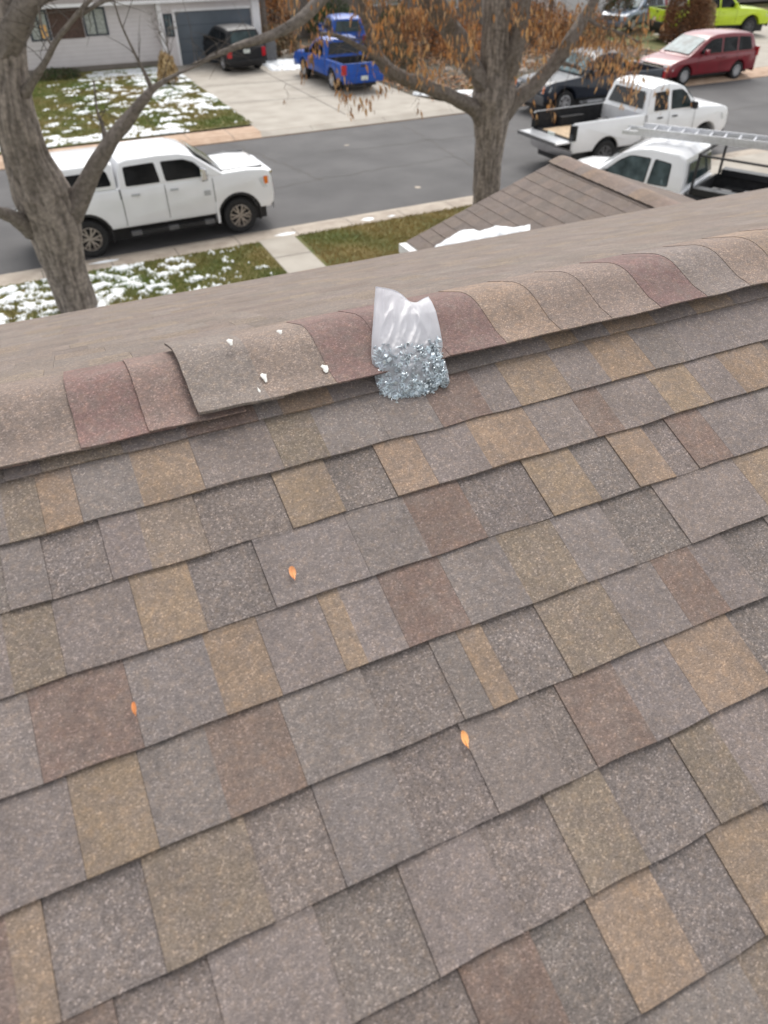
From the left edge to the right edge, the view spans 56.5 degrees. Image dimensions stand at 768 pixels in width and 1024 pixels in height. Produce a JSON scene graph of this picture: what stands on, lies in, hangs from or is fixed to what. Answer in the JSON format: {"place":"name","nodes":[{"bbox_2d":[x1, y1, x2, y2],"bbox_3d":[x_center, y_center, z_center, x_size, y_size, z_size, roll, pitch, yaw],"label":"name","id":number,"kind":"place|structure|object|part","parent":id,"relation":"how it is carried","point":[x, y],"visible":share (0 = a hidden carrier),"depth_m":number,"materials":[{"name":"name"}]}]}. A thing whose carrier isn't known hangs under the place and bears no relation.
{"place":"outdoors","nodes":[
{"label":"outdoors","id":0,"kind":"place"},
{"bbox_2d":[0,66,250,152],"bbox_3d":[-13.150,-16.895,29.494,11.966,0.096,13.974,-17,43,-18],"label":"lawn","id":1,"kind":"structure","parent":0,"point":[44,93],"depth_m":28.93,"materials":[{"name":"green plant"}]},
{"bbox_2d":[39,66,80,81],"bbox_3d":[-15.455,-20.782,33.853,2.288,0.434,2.242,12,42,14],"label":"hedge","id":2,"kind":"object","parent":1,"relation":"on","point":[61,71],"visible":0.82,"depth_m":33.68,"materials":[{"name":"green plant"}]},
{"bbox_2d":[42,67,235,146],"bbox_3d":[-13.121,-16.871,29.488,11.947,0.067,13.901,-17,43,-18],"label":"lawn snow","id":3,"kind":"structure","parent":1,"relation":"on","point":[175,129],"depth_m":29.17,"materials":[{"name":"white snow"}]},
{"bbox_2d":[145,8,179,54],"bbox_3d":[-10.163,-22.163,33.689,1.717,2.742,1.805,-17,43,-18],"label":"tree","id":4,"kind":"object","parent":1,"relation":"on","point":[166,42],"visible":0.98,"depth_m":33.37,"materials":[{"name":"grey plant"}]},
{"bbox_2d":[156,50,178,83],"bbox_3d":[-9.825,-20.095,32.239,0.923,1.376,0.934,3,41,4],"label":"straw grass clump","id":5,"kind":"object","parent":1,"relation":"on","point":[170,68],"visible":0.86,"depth_m":32.04,"materials":[{"name":"beige plant"}]},
{"bbox_2d":[0,207,466,323],"bbox_3d":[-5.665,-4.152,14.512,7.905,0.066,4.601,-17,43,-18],"label":"lawn","id":6,"kind":"structure","parent":0,"point":[169,262],"depth_m":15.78,"materials":[{"name":"green plant"}]},
{"bbox_2d":[0,0,209,313],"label":"tree","id":7,"kind":"object","parent":6,"relation":"on","point":[51,206],"visible":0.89,"depth_m":12.58,"materials":[{"name":"brown plant"}]},
{"bbox_2d":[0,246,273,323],"bbox_3d":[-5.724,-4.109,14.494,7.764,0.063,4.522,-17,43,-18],"label":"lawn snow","id":8,"kind":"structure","parent":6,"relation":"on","point":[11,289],"depth_m":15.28,"materials":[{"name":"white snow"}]},
{"bbox_2d":[0,155,767,1023],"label":"house","id":9,"kind":"structure","parent":6,"relation":"on","point":[526,549],"depth_m":1.23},
{"bbox_2d":[131,702,136,714],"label":"fallen leaf","id":10,"kind":"object","parent":9,"relation":"on","point":[133,706],"visible":1,"depth_m":1.10,"materials":[{"name":"orange plant"}]},
{"bbox_2d":[289,566,295,579],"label":"fallen leaf","id":11,"kind":"object","parent":9,"relation":"on","point":[292,571],"visible":1,"depth_m":1.25,"materials":[{"name":"orange plant"}]},
{"bbox_2d":[371,287,449,395],"bbox_3d":[0.051,-0.372,1.557,0.212,0.174,0.220,-17,43,-18],"label":"plastic bag","id":12,"kind":"object","parent":9,"relation":"on","point":[399,319],"visible":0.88,"depth_m":1.54,"materials":[{"name":"clear plastic"}]},
{"bbox_2d":[372,336,449,402],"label":"roofing nails","id":13,"kind":"object","parent":9,"relation":"on","point":[423,385],"visible":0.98,"depth_m":1.51,"materials":[{"name":"silver metal"}]},
{"bbox_2d":[461,731,468,747],"bbox_3d":[0.131,0.366,1.147,0.012,0.013,0.029,-17,43,-18],"label":"fallen leaf","id":14,"kind":"object","parent":9,"relation":"on","point":[464,737],"visible":1,"depth_m":1.15,"materials":[{"name":"orange plant"}]},
{"bbox_2d":[436,224,529,246],"bbox_3d":[0.959,-2.697,6.972,0.926,0.268,0.323,8,41,9],"label":"snow patch","id":15,"kind":"object","parent":9,"relation":"on","point":[465,235],"visible":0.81,"depth_m":6.92,"materials":[{"name":"white snow"}]},
{"bbox_2d":[182,0,691,204],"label":"tree","id":16,"kind":"object","parent":6,"relation":"on","point":[494,103],"visible":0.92,"depth_m":15.80,"materials":[{"name":"brown plant"}]},
{"bbox_2d":[259,235,324,272],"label":"garden path","id":17,"kind":"structure","parent":0,"point":[291,253],"depth_m":16.74,"materials":[{"name":"concrete"}]},
{"bbox_2d":[176,48,464,136],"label":"driveway","id":18,"kind":"structure","parent":0,"point":[256,97],"depth_m":29.69,"materials":[{"name":"concrete"}]},
{"bbox_2d":[27,0,261,75],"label":"house","id":19,"kind":"structure","parent":18,"relation":"on","point":[75,50],"depth_m":35.12,"materials":[{"name":"grey paint"}]},
{"bbox_2d":[30,10,52,41],"bbox_3d":[-16.237,-22.850,33.568,0.943,1.196,0.048,-17,43,-18],"label":"window","id":20,"kind":"structure","parent":19,"relation":"in","point":[34,38],"depth_m":33.68,"materials":[{"name":"grey glass"}]},
{"bbox_2d":[82,7,109,35],"bbox_3d":[-13.900,-23.584,34.350,1.088,1.120,0.046,-17,43,-18],"label":"window","id":21,"kind":"structure","parent":19,"relation":"in","point":[94,31],"depth_m":34.40,"materials":[{"name":"grey glass"}]},
{"bbox_2d":[162,13,174,36],"bbox_3d":[-10.602,-23.984,35.200,0.440,0.950,0.046,-17,43,-18],"label":"window","id":22,"kind":"structure","parent":19,"relation":"in","point":[165,16],"depth_m":35.16,"materials":[{"name":"grey glass"}]},
{"bbox_2d":[174,8,251,64],"bbox_3d":[-8.572,-24.245,36.406,3.850,2.240,0.046,-17,43,-18],"label":"garage door","id":23,"kind":"structure","parent":19,"relation":"in","point":[202,22],"depth_m":36.01,"materials":[{"name":"grey metal"}]},
{"bbox_2d":[203,23,265,70],"bbox_3d":[-7.767,-23.491,35.843,2.400,1.815,4.973,-20,44,-22],"label":"car","id":24,"kind":"object","parent":18,"relation":"on","point":[255,56],"visible":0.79,"depth_m":34.41,"materials":[{"name":"black paint"}]},
{"bbox_3d":[-8.334,-23.379,34.977,0.127,0.490,1.536,-20,44,-22],"label":"window","id":25,"kind":"part","parent":24,"relation":"part of","materials":[{"name":"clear glass"}]},
{"bbox_3d":[-7.716,-22.674,34.148,0.126,0.486,0.792,-20,44,-22],"label":"window","id":26,"kind":"part","parent":24,"relation":"part of","materials":[{"name":"black glass"}]},
{"bbox_3d":[-6.675,-22.620,34.055,1.449,0.473,0.203,-20,44,-22],"label":"rear window","id":27,"kind":"part","parent":24,"relation":"part of","materials":[{"name":"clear glass"}]},
{"bbox_2d":[263,40,276,60],"bbox_3d":[-5.903,-23.859,36.833,0.660,1.090,0.620,-17,43,-18],"label":"garbage can","id":28,"kind":"object","parent":18,"relation":"on","point":[271,52],"visible":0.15,"depth_m":36.66,"materials":[{"name":"grey plastic"}]},
{"bbox_2d":[261,19,299,56],"bbox_3d":[-5.570,-25.044,37.780,2.446,1.684,2.312,-17,43,-18],"label":"dry brush","id":29,"kind":"object","parent":18,"relation":"on","point":[281,42],"visible":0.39,"depth_m":37.46,"materials":[{"name":"brown plant"}]},
{"bbox_2d":[263,58,300,70],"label":"snow","id":30,"kind":"structure","parent":18,"relation":"on","point":[285,64],"depth_m":36.09,"materials":[{"name":"white snow"}]},
{"bbox_2d":[294,34,382,89],"bbox_3d":[-2.161,-20.492,32.282,2.441,1.811,5.863,-19,44,-20],"label":"pickup truck","id":31,"kind":"object","parent":18,"relation":"on","point":[343,63],"visible":0.75,"depth_m":31.29,"materials":[{"name":"blue paint"}]},
{"bbox_3d":[-3.105,-20.788,31.910,0.107,0.444,1.014,-19,44,-20],"label":"window","id":32,"kind":"part","parent":31,"relation":"part of","materials":[{"name":"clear glass"}]},
{"bbox_3d":[-1.811,-20.434,31.427,1.465,0.427,0.126,-19,44,-20],"label":"rear window","id":33,"kind":"part","parent":31,"relation":"part of","materials":[{"name":"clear glass"}]},
{"bbox_2d":[319,13,365,44],"bbox_3d":[-2.358,-26.383,39.230,2.363,1.780,4.880,-9,41,-9],"label":"hatchback car","id":34,"kind":"object","parent":18,"relation":"on","point":[344,20],"visible":0.18,"depth_m":37.39,"materials":[{"name":"blue paint"}]},
{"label":"rear window","id":35,"kind":"part","parent":34,"relation":"part of","materials":[{"name":"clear glass"}]},
{"bbox_2d":[305,0,352,35],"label":"evergreen shrub","id":36,"kind":"object","parent":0,"point":[345,9],"visible":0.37,"depth_m":42.83,"materials":[{"name":"green plant"}]},
{"bbox_2d":[0,76,767,274],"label":"road","id":37,"kind":"structure","parent":0,"point":[369,189],"depth_m":22.80,"materials":[{"name":"grey asphalt"}]},
{"bbox_2d":[17,137,273,256],"bbox_3d":[-5.827,-7.903,17.596,6.045,2.035,2.521,-18,44,-20],"label":"pickup truck","id":38,"kind":"object","parent":37,"relation":"on","point":[148,186],"visible":0.73,"depth_m":16.98,"materials":[{"name":"white paint"}]},
{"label":"window","id":39,"kind":"part","parent":38,"relation":"part of","materials":[{"name":"black glass"}]},
{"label":"window","id":40,"kind":"part","parent":38,"relation":"part of","materials":[{"name":"black glass"}]},
{"bbox_2d":[515,47,665,109],"bbox_3d":[8.310,-17.473,28.742,6.185,1.975,2.518,-18,44,-20],"label":"pickup truck","id":41,"kind":"object","parent":37,"relation":"on","point":[575,91],"visible":0.38,"depth_m":27.84,"materials":[{"name":"black paint"}]},
{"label":"window","id":42,"kind":"part","parent":41,"relation":"part of","materials":[{"name":"black glass"}]},
{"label":"window","id":43,"kind":"part","parent":41,"relation":"part of","materials":[{"name":"black glass"}]},
{"bbox_2d":[517,75,727,159],"bbox_3d":[7.743,-12.595,22.870,6.995,2.180,2.595,-18,44,-20],"label":"pickup truck","id":44,"kind":"object","parent":37,"relation":"on","point":[590,135],"visible":0.59,"depth_m":22.22,"materials":[{"name":"white paint"}]},
{"bbox_2d":[543,125,570,138],"bbox_3d":[5.816,-11.769,22.126,1.100,0.021,1.480,-18,44,-20],"label":"plywood sheet","id":45,"kind":"object","parent":44,"relation":"in","point":[563,131],"visible":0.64,"depth_m":22.25,"materials":[{"name":"beige wood"}]},
{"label":"rear window","id":46,"kind":"part","parent":44,"relation":"part of","materials":[{"name":"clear glass"}]},
{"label":"window","id":47,"kind":"part","parent":44,"relation":"part of","materials":[{"name":"black glass"}]},
{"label":"window","id":48,"kind":"part","parent":44,"relation":"part of","materials":[{"name":"black glass"}]},
{"bbox_2d":[0,149,767,286],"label":"sidewalk","id":49,"kind":"structure","parent":0,"point":[16,279],"depth_m":17.51,"materials":[{"name":"concrete"}]},
{"bbox_2d":[91,215,394,263],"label":"kerb snow","id":50,"kind":"structure","parent":49,"relation":"on","point":[290,233],"depth_m":17.73,"materials":[{"name":"white snow"}]},
{"bbox_2d":[0,1,767,154],"bbox_3d":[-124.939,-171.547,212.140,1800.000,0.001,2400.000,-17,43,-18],"label":"ground","id":51,"kind":"structure","parent":0,"point":[656,43],"depth_m":42.50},
{"bbox_2d":[259,0,266,31],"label":"tree","id":52,"kind":"object","parent":51,"relation":"on","point":[263,13],"visible":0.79,"depth_m":40.39,"materials":[{"name":"brown plant"}]},
{"bbox_2d":[259,0,289,29],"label":"autumn shrub","id":53,"kind":"object","parent":51,"relation":"on","point":[273,3],"visible":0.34,"depth_m":41.55,"materials":[{"name":"brown plant"}]},
{"bbox_2d":[0,149,756,276],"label":"kerb","id":54,"kind":"structure","parent":51,"relation":"on","point":[146,251],"depth_m":18.07,"materials":[{"name":"concrete"}]},
{"bbox_2d":[0,71,767,169],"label":"kerb","id":55,"kind":"structure","parent":51,"relation":"on","point":[224,139],"depth_m":25.86,"materials":[{"name":"beige concrete"}]},
{"bbox_2d":[514,0,685,23],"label":"house","id":56,"kind":"structure","parent":51,"relation":"on","point":[571,4],"depth_m":48.58,"materials":[{"name":"grey"}]},
{"bbox_2d":[603,0,635,28],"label":"conifer shrub","id":57,"kind":"object","parent":51,"relation":"on","point":[606,5],"visible":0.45,"depth_m":44.67,"materials":[{"name":"green plant"}]},
{"bbox_2d":[659,0,712,42],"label":"brown bush","id":58,"kind":"object","parent":51,"relation":"on","point":[688,24],"visible":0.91,"depth_m":38.81,"materials":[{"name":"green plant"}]},
{"bbox_2d":[737,0,767,2],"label":"house","id":59,"kind":"structure","parent":51,"relation":"on","point":[740,1],"depth_m":57.70,"materials":[{"name":"grey"}]},
{"bbox_2d":[0,66,767,161],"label":"sidewalk","id":60,"kind":"structure","parent":0,"point":[215,133],"depth_m":25.63,"materials":[{"name":"beige concrete"}]},
{"bbox_2d":[299,204,470,265],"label":"lawn","id":61,"kind":"structure","parent":0,"point":[365,237],"depth_m":17.57,"materials":[{"name":"green plant"}]},
{"bbox_2d":[374,1,410,33],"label":"evergreen shrub","id":62,"kind":"object","parent":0,"point":[393,15],"visible":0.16,"depth_m":43.40,"materials":[{"name":"green plant"}]},
{"bbox_2d":[277,24,656,97],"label":"planting bed soil","id":63,"kind":"structure","parent":0,"point":[304,40],"depth_m":36.56,"materials":[{"name":"brown soil"}]},
{"bbox_2d":[260,0,482,36],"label":"house","id":64,"kind":"structure","parent":63,"relation":"on","point":[351,3],"depth_m":44.96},
{"bbox_2d":[370,0,401,5],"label":"window","id":65,"kind":"structure","parent":64,"relation":"in","point":[370,0],"depth_m":44.99,"materials":[{"name":"grey glass"}]},
{"bbox_2d":[358,22,409,60],"bbox_3d":[-0.121,-23.616,35.898,2.692,1.896,2.917,-17,43,-18],"label":"bare bush","id":66,"kind":"object","parent":63,"relation":"on","point":[366,45],"visible":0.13,"depth_m":35.64,"materials":[{"name":"brown plant"}]},
{"bbox_2d":[380,38,418,73],"bbox_3d":[0.518,-21.334,33.520,2.435,1.510,2.432,-17,43,-18],"label":"bare bush","id":67,"kind":"object","parent":63,"relation":"on","point":[410,61],"visible":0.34,"depth_m":33.21,"materials":[{"name":"brown plant"}]},
{"bbox_2d":[391,4,462,52],"bbox_3d":[2.384,-26.432,38.920,4.144,2.242,4.346,-17,43,-18],"label":"autumn shrub","id":68,"kind":"object","parent":63,"relation":"on","point":[419,35],"visible":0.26,"depth_m":38.25,"materials":[{"name":"brown plant"}]},
{"bbox_2d":[431,27,436,50],"bbox_3d":[2.581,-28.555,37.534,4.917,7.342,5.746,-17,43,-18],"label":"tree","id":69,"kind":"object","parent":63,"relation":"on","point":[435,39],"visible":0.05,"depth_m":39.37,"materials":[{"name":"brown plant"}]},
{"bbox_2d":[412,90,472,96],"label":"kerb snow","id":70,"kind":"structure","parent":63,"relation":"on","point":[467,92],"depth_m":30.48,"materials":[{"name":"white snow"}]},
{"bbox_2d":[432,19,481,58],"bbox_3d":[4.130,-24.551,37.013,2.862,1.829,3.195,24,46,25],"label":"autumn shrub","id":71,"kind":"object","parent":63,"relation":"on","point":[478,42],"visible":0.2,"depth_m":36.84,"materials":[{"name":"brown plant"}]},
{"bbox_2d":[301,31,659,100],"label":"leaf litter","id":72,"kind":"object","parent":63,"relation":"on","point":[462,85],"visible":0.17,"depth_m":37.29,"materials":[{"name":"brown plant"}]},
{"bbox_2d":[518,67,527,71],"bbox_3d":[6.750,-21.423,34.582,0.454,0.224,0.391,-17,43,-18],"label":"garden stone","id":73,"kind":"object","parent":63,"relation":"on","point":[522,69],"visible":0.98,"depth_m":34.52,"materials":[{"name":"grey stone"}]},
{"bbox_2d":[514,0,574,47],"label":"autumn shrub","id":74,"kind":"object","parent":63,"relation":"on","point":[546,16],"visible":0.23,"depth_m":39.58,"materials":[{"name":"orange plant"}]},
{"bbox_2d":[463,53,652,89],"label":"verge","id":75,"kind":"structure","parent":63,"relation":"on","point":[472,87],"depth_m":32.42,"materials":[{"name":"white plant"}]},
{"bbox_2d":[555,8,609,48],"bbox_3d":[10.974,-26.465,39.171,2.932,1.869,3.038,13,42,15],"label":"autumn shrub","id":76,"kind":"object","parent":63,"relation":"on","point":[563,34],"visible":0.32,"depth_m":38.90,"materials":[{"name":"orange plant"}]},
{"bbox_2d":[638,28,759,84],"bbox_3d":[14.478,-21.038,32.906,5.559,1.869,2.538,-18,44,-20],"label":"minivan","id":77,"kind":"object","parent":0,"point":[682,59],"visible":0.78,"depth_m":32.25,"materials":[{"name":"red paint"}]},
{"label":"window","id":78,"kind":"part","parent":77,"relation":"part of","materials":[{"name":"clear glass"}]},
{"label":"window","id":79,"kind":"part","parent":77,"relation":"part of","materials":[{"name":"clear glass"}]},
{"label":"window","id":80,"kind":"part","parent":77,"relation":"part of","materials":[{"name":"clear glass"}]},
{"bbox_2d":[654,25,767,67],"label":"neighbour driveway","id":81,"kind":"structure","parent":0,"point":[761,41],"depth_m":40.67,"materials":[{"name":"concrete"}]},
{"bbox_2d":[598,0,664,30],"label":"hatchback car","id":82,"kind":"object","parent":81,"relation":"on","point":[626,12],"visible":0.55,"depth_m":44.77,"materials":[{"name":"paint"}]},
{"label":"window","id":83,"kind":"part","parent":82,"relation":"part of","materials":[{"name":"grey glass"}]},
{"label":"window","id":84,"kind":"part","parent":82,"relation":"part of","materials":[{"name":"grey glass"}]},
{"bbox_2d":[685,0,716,31],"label":"straw grass clump","id":85,"kind":"object","parent":81,"relation":"on","point":[712,7],"visible":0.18,"depth_m":39.98,"materials":[{"name":"beige plant"}]},
{"bbox_2d":[645,0,767,34],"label":"pickup truck","id":86,"kind":"object","parent":81,"relation":"on","point":[732,14],"visible":0.57,"depth_m":42.40,"materials":[{"name":"paint"}]},
{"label":"window","id":87,"kind":"part","parent":86,"relation":"part of","materials":[{"name":"black glass"}]},
{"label":"window","id":88,"kind":"part","parent":86,"relation":"part of","materials":[{"name":"black glass"}]},
{"bbox_2d":[710,152,767,174],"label":"driveway","id":89,"kind":"structure","parent":0,"point":[761,158],"depth_m":22.31,"materials":[{"name":"concrete"}]},
{"bbox_2d":[579,137,767,200],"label":"pickup truck","id":90,"kind":"object","parent":89,"relation":"on","point":[680,167],"visible":0.21,"depth_m":16.11,"materials":[{"name":"white paint"}]},
{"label":"window","id":91,"kind":"part","parent":90,"relation":"part of","materials":[{"name":"black glass"}]},
{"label":"window","id":92,"kind":"part","parent":90,"relation":"part of","materials":[{"name":"black glass"}]},
{"bbox_2d":[622,123,767,149],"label":"extension ladder","id":93,"kind":"object","parent":90,"relation":"on","point":[735,139],"visible":1,"depth_m":15.90,"materials":[{"name":"metal"}]},
{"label":"rear window","id":94,"kind":"part","parent":90,"relation":"part of","materials":[{"name":"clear glass"}]},
{"bbox_2d":[713,187,731,191],"bbox_3d":[7.633,-7.224,16.364,0.440,0.372,0.560,27,48,28],"label":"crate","id":95,"kind":"object","parent":90,"relation":"in","point":[722,189],"visible":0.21,"depth_m":16.34,"materials":[{"name":"grey plastic"}]}
]}

